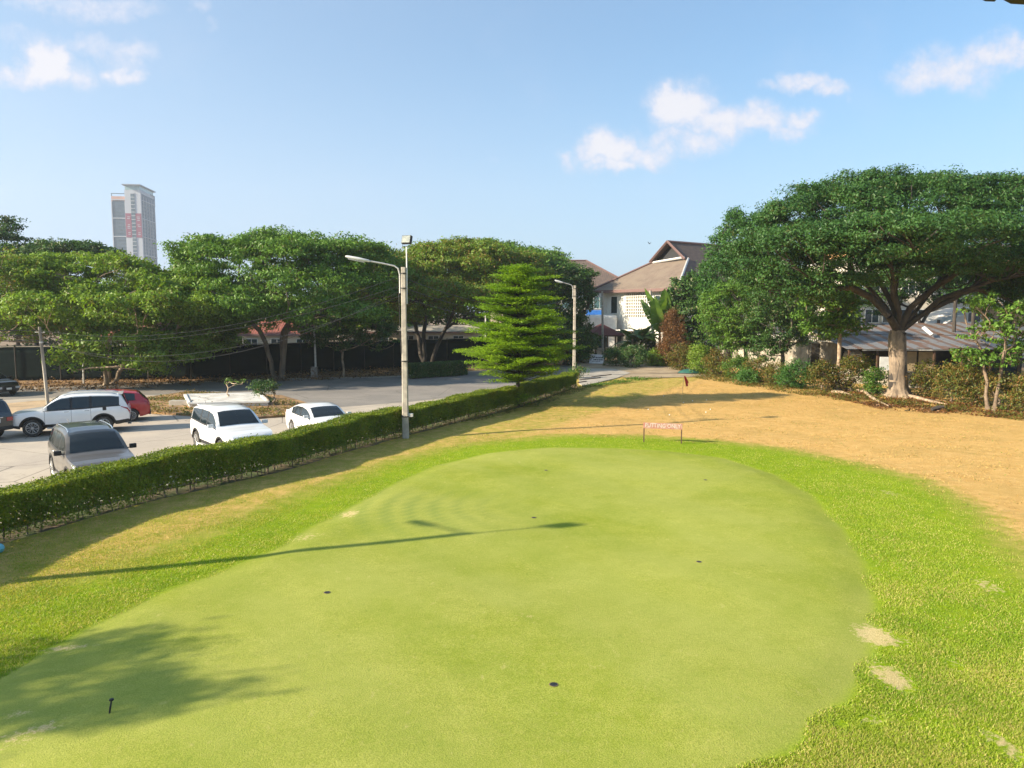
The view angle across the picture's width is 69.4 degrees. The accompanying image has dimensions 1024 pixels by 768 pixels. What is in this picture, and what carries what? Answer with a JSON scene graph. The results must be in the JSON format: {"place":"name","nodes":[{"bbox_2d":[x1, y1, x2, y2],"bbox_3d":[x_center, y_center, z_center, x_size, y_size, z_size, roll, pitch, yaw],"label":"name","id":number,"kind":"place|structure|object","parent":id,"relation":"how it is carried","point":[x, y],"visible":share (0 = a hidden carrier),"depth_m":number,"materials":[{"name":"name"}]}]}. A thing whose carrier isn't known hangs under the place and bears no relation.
{"place":"outdoors","nodes":[
{"label":"outdoors","id":0,"kind":"place"},
{"bbox_2d":[7,400,51,413],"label":"sandy verge","id":1,"kind":"structure","parent":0,"point":[15,407],"depth_m":43.38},
{"bbox_2d":[35,327,49,403],"bbox_3d":[-27.810,-1.036,43.887,0.747,4.715,0.269,2,6,23],"label":"utility pole","id":2,"kind":"object","parent":1,"relation":"on","point":[40,332],"visible":0.92,"depth_m":43.78,"materials":[{"name":"concrete"}]},
{"bbox_2d":[0,366,571,406],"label":"road","id":3,"kind":"structure","parent":0,"point":[343,392],"depth_m":53.13,"materials":[{"name":"asphalt"}]},
{"bbox_2d":[0,373,19,394],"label":"parked hatchback","id":4,"kind":"object","parent":3,"relation":"on","point":[10,386],"visible":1,"depth_m":48.40,"materials":[{"name":"black paint"}]},
{"bbox_2d":[0,387,571,543],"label":"planting bed","id":5,"kind":"object","parent":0,"point":[186,489],"visible":0.4,"depth_m":23.00,"materials":[{"name":"soil"}]},
{"bbox_2d":[0,371,577,540],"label":"clipped hedge","id":6,"kind":"object","parent":5,"relation":"on","point":[125,478],"visible":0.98,"depth_m":22.40,"materials":[{"name":"green plant"}]},
{"bbox_2d":[434,386,585,426],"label":"hedge weeds","id":7,"kind":"object","parent":5,"relation":"on","point":[508,411],"visible":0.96,"depth_m":41.52,"materials":[{"name":"green plant"}]},
{"bbox_2d":[452,263,592,406],"bbox_3d":[0.535,-2.650,40.859,8.190,8.103,7.510,0,6,0],"label":"tiered tree","id":8,"kind":"object","parent":5,"relation":"on","point":[518,339],"visible":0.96,"depth_m":40.03,"materials":[{"name":"green plant"}]},
{"bbox_2d":[0,364,576,522],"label":"parking lot","id":9,"kind":"structure","parent":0,"point":[24,458],"depth_m":32.10,"materials":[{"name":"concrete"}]},
{"bbox_2d":[0,399,12,435],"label":"parked suv","id":10,"kind":"object","parent":9,"relation":"on","point":[6,419],"visible":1,"depth_m":31.78,"materials":[{"name":"grey paint"}]},
{"bbox_2d":[0,246,65,342],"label":"tree","id":11,"kind":"object","parent":9,"relation":"on","point":[7,285],"visible":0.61,"depth_m":49.91,"materials":[{"name":"green plant"}]},
{"bbox_2d":[12,390,131,436],"bbox_3d":[-20.093,1.259,33.782,4.838,1.867,2.277,-3,6,-25],"label":"parked suv","id":12,"kind":"object","parent":9,"relation":"on","point":[111,407],"visible":0.83,"depth_m":33.15,"materials":[{"name":"white paint"}]},
{"bbox_2d":[48,420,136,489],"bbox_3d":[-13.455,2.243,23.633,2.277,1.867,4.838,-5,7,-40],"label":"parked suv","id":13,"kind":"object","parent":9,"relation":"on","point":[77,444],"visible":0.62,"depth_m":22.99,"materials":[{"name":"silver paint"},{"name":"rubber"},{"name":"glass"}]},
{"bbox_2d":[105,389,150,420],"bbox_3d":[-20.494,1.074,37.180,4.186,1.581,2.146,-3,6,-27],"label":"parked hatchback","id":14,"kind":"object","parent":9,"relation":"on","point":[139,401],"visible":0.28,"depth_m":37.18,"materials":[{"name":"red paint"}]},
{"bbox_2d":[147,391,306,418],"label":"traffic island","id":15,"kind":"structure","parent":9,"relation":"on","point":[278,397],"depth_m":42.07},
{"bbox_2d":[148,388,298,415],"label":"island weeds","id":16,"kind":"object","parent":15,"relation":"on","point":[189,413],"visible":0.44,"depth_m":41.17,"materials":[{"name":"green plant"}]},
{"bbox_2d":[184,392,269,406],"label":"concrete platform","id":17,"kind":"structure","parent":15,"relation":"on","point":[243,398],"depth_m":44.07,"materials":[{"name":"white paint"}]},
{"bbox_2d":[245,378,281,405],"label":"tree","id":18,"kind":"object","parent":15,"relation":"on","point":[271,386],"visible":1,"depth_m":42.33,"materials":[{"name":"green plant"}]},
{"bbox_2d":[190,401,272,452],"bbox_3d":[-11.005,1.732,28.908,2.277,1.867,4.838,-5,7,-40],"label":"parked suv","id":19,"kind":"object","parent":9,"relation":"on","point":[216,422],"visible":0.76,"depth_m":28.27,"materials":[{"name":"white paint"}]},
{"bbox_2d":[2,410,481,528],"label":"kerb","id":20,"kind":"structure","parent":9,"relation":"on","point":[101,502],"depth_m":22.19,"materials":[{"name":"concrete"}]},
{"bbox_2d":[285,402,351,436],"bbox_3d":[-8.454,1.572,32.609,2.168,1.471,4.586,-4,7,-37],"label":"parked saloon","id":21,"kind":"object","parent":9,"relation":"on","point":[307,413],"visible":0.48,"depth_m":32.16,"materials":[{"name":"white paint"}]},
{"bbox_2d":[292,303,401,377],"bbox_3d":[-13.693,-3.729,61.788,9.460,6.706,6.711,0,6,0],"label":"tree","id":22,"kind":"object","parent":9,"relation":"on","point":[361,336],"visible":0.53,"depth_m":60.58,"materials":[{"name":"green plant"}]},
{"bbox_2d":[522,261,602,364],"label":"dark tree","id":23,"kind":"object","parent":9,"relation":"on","point":[580,278],"visible":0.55,"depth_m":74.54,"materials":[{"name":"green plant"}]},
{"bbox_2d":[555,280,575,369],"bbox_3d":[4.330,-4.327,59.721,1.824,8.094,0.356,-1,6,-11],"label":"street lamp","id":24,"kind":"object","parent":9,"relation":"on","point":[574,321],"visible":0.88,"depth_m":59.67,"materials":[{"name":"concrete"}]},
{"bbox_2d":[19,360,577,385],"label":"verge","id":25,"kind":"structure","parent":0,"point":[470,368],"depth_m":62.72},
{"bbox_2d":[0,249,239,385],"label":"rain tree","id":26,"kind":"object","parent":25,"relation":"on","point":[146,289],"visible":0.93,"depth_m":50.97,"materials":[{"name":"green plant"}]},
{"bbox_2d":[130,268,253,352],"bbox_3d":[-26.585,-4.964,60.937,10.616,9.329,9.426,0,6,0],"label":"rain tree","id":27,"kind":"object","parent":25,"relation":"on","point":[153,327],"visible":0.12,"depth_m":60.02,"materials":[{"name":"green plant"}]},
{"bbox_2d":[14,366,410,391],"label":"fallen leaves","id":28,"kind":"object","parent":25,"relation":"on","point":[176,380],"visible":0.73,"depth_m":57.84,"materials":[{"name":"plant"}]},
{"bbox_2d":[153,224,423,380],"bbox_3d":[-17.973,-6.372,58.335,21.103,12.634,18.514,0,6,0],"label":"rain tree","id":29,"kind":"object","parent":25,"relation":"on","point":[260,251],"visible":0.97,"depth_m":55.20,"materials":[{"name":"green plant"}]},
{"bbox_2d":[0,337,576,380],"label":"net fence","id":30,"kind":"object","parent":25,"relation":"on","point":[21,363],"visible":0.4,"depth_m":62.95,"materials":[{"name":"black fabric"}]},
{"bbox_2d":[335,234,557,361],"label":"rain tree","id":31,"kind":"object","parent":25,"relation":"on","point":[433,261],"visible":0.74,"depth_m":67.94,"materials":[{"name":"green plant"}]},
{"bbox_2d":[0,367,1023,767],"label":"lawn","id":32,"kind":"structure","parent":0,"point":[464,611],"depth_m":13.44,"materials":[{"name":"plant"}]},
{"bbox_2d":[0,425,616,610],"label":"yellowing grass","id":33,"kind":"structure","parent":32,"relation":"on","point":[84,566],"depth_m":16.79,"materials":[{"name":"plant"}]},
{"bbox_2d":[345,235,412,438],"bbox_3d":[-5.379,-1.790,30.344,2.699,8.510,0.419,0,6,-5],"label":"street lamp","id":34,"kind":"object","parent":32,"relation":"on","point":[403,291],"visible":0.99,"depth_m":30.29,"materials":[{"name":"metal"}]},
{"bbox_2d":[41,276,398,336],"bbox_3d":[-16.195,-3.678,36.986,26.870,2.830,0.018,3,6,29],"label":"wire","id":35,"kind":"object","parent":34,"relation":"hanging from","point":[223,326],"visible":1,"depth_m":35.76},
{"bbox_2d":[43,292,397,361],"bbox_3d":[-16.196,-2.749,37.076,26.871,3.495,0.018,3,6,29],"label":"wire","id":36,"kind":"object","parent":34,"relation":"hanging from","point":[235,352],"visible":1,"depth_m":35.52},
{"bbox_2d":[43,286,398,340],"bbox_3d":[-16.195,-3.345,37.018,26.869,2.698,0.018,3,6,29],"label":"wire","id":37,"kind":"object","parent":34,"relation":"attached to","point":[242,327],"visible":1,"depth_m":34.94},
{"bbox_2d":[43,296,398,356],"bbox_3d":[-16.195,-2.765,37.075,26.870,3.063,0.018,3,6,29],"label":"wire","id":38,"kind":"object","parent":34,"relation":"hanging from","point":[243,345],"visible":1,"depth_m":35.12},
{"bbox_2d":[568,363,590,378],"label":"bush","id":39,"kind":"object","parent":32,"relation":"on","point":[579,374],"visible":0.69,"depth_m":58.16,"materials":[{"name":"green plant"}]},
{"bbox_2d":[580,376,661,387],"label":"path weeds","id":40,"kind":"object","parent":32,"relation":"on","point":[618,381],"visible":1,"depth_m":54.77,"materials":[{"name":"green plant"}]},
{"bbox_2d":[643,422,682,443],"bbox_3d":[6.044,1.966,29.683,1.541,0.802,0.054,1,6,14],"label":"putting sign","id":41,"kind":"object","parent":32,"relation":"on","point":[662,425],"visible":1,"depth_m":29.64,"materials":[{"name":"white wood"}]},
{"bbox_2d":[716,351,751,376],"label":"bush","id":42,"kind":"object","parent":32,"relation":"on","point":[735,361],"visible":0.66,"depth_m":57.71,"materials":[{"name":"green plant"}]},
{"bbox_2d":[692,266,777,356],"bbox_3d":[18.400,-5.049,59.966,7.648,9.186,5.510,0,6,0],"label":"leafy tree","id":43,"kind":"object","parent":32,"relation":"on","point":[713,311],"visible":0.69,"depth_m":59.28,"materials":[{"name":"green plant"}]},
{"bbox_2d":[450,381,1023,540],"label":"dry tufts","id":44,"kind":"object","parent":32,"relation":"on","point":[640,409],"visible":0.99,"depth_m":33.83,"materials":[{"name":"plant"}]},
{"bbox_2d":[731,364,763,384],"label":"bush","id":45,"kind":"object","parent":32,"relation":"on","point":[745,375],"visible":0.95,"depth_m":53.49,"materials":[{"name":"green plant"}]},
{"bbox_2d":[739,355,772,381],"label":"bush","id":46,"kind":"object","parent":32,"relation":"on","point":[757,364],"visible":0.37,"depth_m":55.11,"materials":[{"name":"green plant"}]},
{"bbox_2d":[757,360,792,384],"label":"bush","id":47,"kind":"object","parent":32,"relation":"on","point":[768,375],"visible":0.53,"depth_m":52.89,"materials":[{"name":"green plant"}]},
{"bbox_2d":[714,335,836,371],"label":"boundary wall","id":48,"kind":"structure","parent":32,"relation":"on","point":[828,350],"depth_m":63.99,"materials":[{"name":"concrete"}]},
{"bbox_2d":[739,268,823,373],"bbox_3d":[20.932,-4.795,56.957,6.748,9.260,4.828,0,6,0],"label":"leafy tree","id":49,"kind":"object","parent":32,"relation":"on","point":[782,339],"visible":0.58,"depth_m":56.54,"materials":[{"name":"green plant"}]},
{"bbox_2d":[771,357,811,388],"bbox_3d":[19.461,-0.719,50.669,3.233,2.359,3.070,0,6,0],"label":"bush","id":50,"kind":"object","parent":32,"relation":"on","point":[787,375],"visible":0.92,"depth_m":50.35,"materials":[{"name":"green plant"}]},
{"bbox_2d":[764,266,867,340],"bbox_3d":[26.311,-5.818,65.626,9.583,9.624,5.822,0,6,0],"label":"leafy tree","id":51,"kind":"object","parent":32,"relation":"on","point":[816,305],"visible":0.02,"depth_m":64.83,"materials":[{"name":"green plant"}]},
{"bbox_2d":[801,358,840,390],"bbox_3d":[20.538,-0.575,48.988,2.802,2.397,2.647,0,6,0],"label":"bush","id":52,"kind":"object","parent":32,"relation":"on","point":[817,377],"visible":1,"depth_m":48.58,"materials":[{"name":"green plant"}]},
{"bbox_2d":[785,280,876,389],"bbox_3d":[21.164,-3.135,48.592,5.734,7.570,3.848,0,6,0],"label":"slim tree","id":53,"kind":"object","parent":32,"relation":"on","point":[833,320],"visible":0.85,"depth_m":48.01,"materials":[{"name":"green plant"}]},
{"bbox_2d":[833,351,876,391],"bbox_3d":[22.390,-0.731,48.607,2.612,2.781,2.967,4,7,37],"label":"bush","id":54,"kind":"object","parent":32,"relation":"on","point":[854,366],"visible":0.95,"depth_m":48.27,"materials":[{"name":"green plant"}]},
{"bbox_2d":[692,370,1023,420],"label":"edge weeds","id":55,"kind":"object","parent":32,"relation":"on","point":[715,378],"visible":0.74,"depth_m":45.64,"materials":[{"name":"brown plant"}]},
{"bbox_2d":[709,163,1023,398],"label":"spreading tree","id":56,"kind":"object","parent":32,"relation":"on","point":[991,222],"visible":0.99,"depth_m":42.18,"materials":[{"name":"green plant"}]},
{"bbox_2d":[856,365,888,394],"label":"bush","id":57,"kind":"object","parent":32,"relation":"on","point":[871,379],"visible":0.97,"depth_m":46.75,"materials":[{"name":"green plant"}]},
{"bbox_2d":[831,367,972,390],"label":"wall","id":58,"kind":"structure","parent":32,"relation":"on","point":[909,375],"depth_m":52.66,"materials":[{"name":"concrete"}]},
{"bbox_2d":[810,322,1023,374],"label":"corrugated shed","id":59,"kind":"structure","parent":32,"relation":"on","point":[939,342],"depth_m":60.35,"materials":[{"name":"grey metal"}]},
{"bbox_2d":[821,387,1023,418],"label":"leaf litter","id":60,"kind":"object","parent":32,"relation":"on","point":[880,405],"visible":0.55,"depth_m":41.13,"materials":[{"name":"plant"}]},
{"bbox_2d":[905,357,946,397],"bbox_3d":[25.577,-0.339,45.462,2.679,2.607,2.572,2,6,18],"label":"bush","id":61,"kind":"object","parent":32,"relation":"on","point":[921,379],"visible":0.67,"depth_m":45.40,"materials":[{"name":"green plant"}]},
{"bbox_2d":[926,360,978,402],"bbox_3d":[25.714,-0.262,43.050,2.826,2.919,2.859,0,6,0],"label":"bush","id":62,"kind":"object","parent":32,"relation":"on","point":[942,382],"visible":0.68,"depth_m":43.01,"materials":[{"name":"green plant"}]},
{"bbox_2d":[950,300,957,368],"bbox_3d":[36.939,-3.896,61.913,0.370,6.215,0.370,2,6,22],"label":"dark post","id":63,"kind":"object","parent":32,"relation":"on","point":[954,317],"visible":0.56,"depth_m":61.69,"materials":[{"name":"black metal"}]},
{"bbox_2d":[949,362,999,406],"bbox_3d":[25.978,0.016,41.377,2.651,2.688,2.481,4,7,38],"label":"bush","id":64,"kind":"object","parent":32,"relation":"on","point":[970,391],"visible":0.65,"depth_m":41.16,"materials":[{"name":"green plant"}]},
{"bbox_2d":[945,290,1023,410],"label":"slim tree","id":65,"kind":"object","parent":32,"relation":"on","point":[970,356],"visible":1,"depth_m":39.09,"materials":[{"name":"green plant"}]},
{"bbox_2d":[975,369,1023,409],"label":"bush","id":66,"kind":"object","parent":32,"relation":"on","point":[1004,380],"visible":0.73,"depth_m":39.45,"materials":[{"name":"green plant"}]},
{"bbox_2d":[1003,371,1023,411],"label":"bush","id":67,"kind":"object","parent":32,"relation":"on","point":[1018,384],"visible":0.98,"depth_m":38.07,"materials":[{"name":"green plant"}]},
{"bbox_2d":[0,314,1023,387],"bbox_3d":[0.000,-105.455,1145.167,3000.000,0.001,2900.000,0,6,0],"label":"ground","id":68,"kind":"structure","parent":0,"point":[2,343],"depth_m":126.35,"materials":[{"name":"soil"}]},
{"bbox_2d":[0,281,114,345],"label":"background tree","id":69,"kind":"object","parent":68,"relation":"on","point":[50,342],"visible":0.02,"depth_m":97.46,"materials":[{"name":"green plant"}]},
{"bbox_2d":[0,215,126,344],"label":"dark tree","id":70,"kind":"object","parent":68,"relation":"on","point":[44,244],"visible":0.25,"depth_m":71.56,"materials":[{"name":"green plant"}]},
{"bbox_2d":[111,184,157,286],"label":"tower block","id":71,"kind":"structure","parent":68,"relation":"on","point":[133,221],"depth_m":670.88,"materials":[{"name":"white concrete"}]},
{"bbox_2d":[113,200,156,286],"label":"windows","id":72,"kind":"structure","parent":71,"relation":"in","point":[113,200],"depth_m":672.22,"materials":[{"name":"grey glass"}]},
{"bbox_2d":[237,320,324,344],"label":"red roof house","id":73,"kind":"structure","parent":68,"relation":"on","point":[254,337],"depth_m":84.28,"materials":[{"name":"tile"}]},
{"bbox_2d":[307,276,401,341],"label":"background tree","id":74,"kind":"object","parent":68,"relation":"on","point":[332,340],"visible":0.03,"depth_m":88.43,"materials":[{"name":"green plant"}]},
{"bbox_2d":[378,273,451,326],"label":"background tree","id":75,"kind":"object","parent":68,"relation":"on","point":[438,320],"visible":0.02,"depth_m":101.36,"materials":[{"name":"green plant"}]},
{"bbox_2d":[349,325,489,340],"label":"cream house","id":76,"kind":"structure","parent":68,"relation":"on","point":[435,331],"depth_m":96.25,"materials":[{"name":"white paint"}]},
{"bbox_2d":[408,360,467,378],"bbox_3d":[-6.405,-1.244,62.622,5.900,1.400,1.453,-5,7,-40],"label":"dark hedge","id":77,"kind":"object","parent":68,"relation":"on","point":[423,369],"visible":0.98,"depth_m":62.07,"materials":[{"name":"green plant"}]},
{"bbox_2d":[400,271,521,327],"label":"background tree","id":78,"kind":"object","parent":68,"relation":"on","point":[455,317],"visible":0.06,"depth_m":102.67,"materials":[{"name":"green plant"}]},
{"bbox_2d":[439,237,586,332],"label":"rain tree","id":79,"kind":"object","parent":68,"relation":"on","point":[554,255],"visible":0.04,"depth_m":88.81,"materials":[{"name":"green plant"}]},
{"bbox_2d":[533,260,617,335],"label":"brown roof house","id":80,"kind":"structure","parent":68,"relation":"on","point":[604,276],"depth_m":108.10,"materials":[{"name":"tile"}]},
{"bbox_2d":[586,315,616,348],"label":"white annex","id":81,"kind":"object","parent":68,"relation":"on","point":[610,321],"visible":0.28,"depth_m":89.72,"materials":[{"name":"paint"}]},
{"bbox_2d":[590,324,623,358],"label":"gate kiosk","id":82,"kind":"object","parent":68,"relation":"on","point":[609,332],"visible":0.42,"depth_m":82.64,"materials":[{"name":"red tile"}]},
{"bbox_2d":[621,328,659,361],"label":"banana plant","id":83,"kind":"object","parent":68,"relation":"on","point":[647,338],"visible":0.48,"depth_m":78.68,"materials":[{"name":"green plant"}]},
{"bbox_2d":[625,326,657,358],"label":"bush","id":84,"kind":"object","parent":68,"relation":"on","point":[651,344],"visible":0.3,"depth_m":79.15,"materials":[{"name":"green plant"}]},
{"bbox_2d":[640,283,686,344],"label":"banana plant","id":85,"kind":"object","parent":68,"relation":"on","point":[655,310],"visible":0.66,"depth_m":76.65,"materials":[{"name":"green plant"}]},
{"bbox_2d":[659,269,717,354],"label":"dark tree","id":86,"kind":"object","parent":68,"relation":"on","point":[686,306],"visible":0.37,"depth_m":76.20,"materials":[{"name":"green plant"}]},
{"bbox_2d":[592,240,806,348],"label":"hipped roof house","id":87,"kind":"structure","parent":68,"relation":"on","point":[624,295],"depth_m":89.64,"materials":[{"name":"beige tile"}]},
{"bbox_2d":[610,296,617,313],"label":"window","id":88,"kind":"structure","parent":87,"relation":"in","point":[614,299],"depth_m":91.27,"materials":[{"name":"glass"}]},
{"bbox_2d":[689,204,777,366],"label":"vine clad tree","id":89,"kind":"object","parent":68,"relation":"on","point":[735,213],"visible":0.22,"depth_m":70.61,"materials":[{"name":"green plant"}]},
{"bbox_2d":[808,230,934,341],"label":"apartment block","id":90,"kind":"structure","parent":68,"relation":"on","point":[875,319],"depth_m":77.61,"materials":[{"name":"white paint"}]},
{"bbox_2d":[864,309,878,322],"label":"window","id":91,"kind":"structure","parent":90,"relation":"in","point":[869,318],"depth_m":77.65,"materials":[{"name":"glass"}]},
{"bbox_2d":[856,262,1003,322],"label":"dark tree","id":92,"kind":"object","parent":68,"relation":"on","point":[922,287],"visible":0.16,"depth_m":68.52,"materials":[{"name":"green plant"}]},
{"bbox_2d":[916,307,1023,326],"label":"arched canopy","id":93,"kind":"object","parent":68,"relation":"on","point":[942,316],"visible":0.31,"depth_m":72.70,"materials":[{"name":"white paint"}]},
{"bbox_2d":[935,245,1023,357],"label":"apartment block","id":94,"kind":"structure","parent":68,"relation":"on","point":[968,318],"depth_m":83.62,"materials":[{"name":"white paint"}]},
{"bbox_2d":[0,0,1023,313],"label":"sky","id":95,"kind":"structure","parent":0,"point":[598,131],"materials":[{"name":"blue"}]},
{"bbox_2d":[578,368,629,385],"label":"paved path","id":96,"kind":"structure","parent":0,"point":[615,373],"depth_m":61.62,"materials":[{"name":"concrete"}]},
{"bbox_2d":[576,360,714,377],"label":"road","id":97,"kind":"structure","parent":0,"point":[643,370],"depth_m":67.21,"materials":[{"name":"concrete"}]},
{"bbox_2d":[589,354,603,363],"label":"frame sign","id":98,"kind":"object","parent":97,"relation":"on","point":[597,358],"visible":0.96,"depth_m":75.27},
{"bbox_2d":[601,291,603,353],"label":"utility pole","id":99,"kind":"object","parent":97,"relation":"on","point":[602,323],"visible":0.92,"depth_m":77.69,"materials":[{"name":"concrete"}]},
{"bbox_2d":[599,344,629,365],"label":"bush","id":100,"kind":"object","parent":97,"relation":"on","point":[609,354],"visible":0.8,"depth_m":71.50,"materials":[{"name":"green plant"}]},
{"bbox_2d":[618,342,650,367],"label":"bush","id":101,"kind":"object","parent":97,"relation":"on","point":[636,353],"visible":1,"depth_m":69.75,"materials":[{"name":"green plant"}]},
{"bbox_2d":[611,323,658,361],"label":"banana plant","id":102,"kind":"object","parent":97,"relation":"on","point":[637,337],"visible":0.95,"depth_m":75.63,"materials":[{"name":"green plant"}]},
{"bbox_2d":[645,347,665,365],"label":"bush","id":103,"kind":"object","parent":97,"relation":"on","point":[652,359],"visible":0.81,"depth_m":71.32,"materials":[{"name":"green plant"}]},
{"bbox_2d":[657,305,687,364],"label":"bush","id":104,"kind":"object","parent":97,"relation":"on","point":[672,323],"visible":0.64,"depth_m":72.41,"materials":[{"name":"brown plant"}]},
{"bbox_2d":[654,334,693,365],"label":"bush","id":105,"kind":"object","parent":97,"relation":"on","point":[666,342],"visible":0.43,"depth_m":70.94,"materials":[{"name":"brown plant"}]},
{"bbox_2d":[663,342,694,369],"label":"bush","id":106,"kind":"object","parent":97,"relation":"on","point":[681,356],"visible":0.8,"depth_m":66.40,"materials":[{"name":"green plant"}]},
{"bbox_2d":[684,340,717,373],"bbox_3d":[16.098,-2.285,62.761,3.067,3.144,2.801,-4,7,-34],"label":"bush","id":107,"kind":"object","parent":97,"relation":"on","point":[701,351],"visible":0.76,"depth_m":62.28,"materials":[{"name":"green plant"}]},
{"bbox_2d":[701,347,729,375],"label":"bush","id":108,"kind":"object","parent":97,"relation":"on","point":[712,357],"visible":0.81,"depth_m":60.02,"materials":[{"name":"green plant"}]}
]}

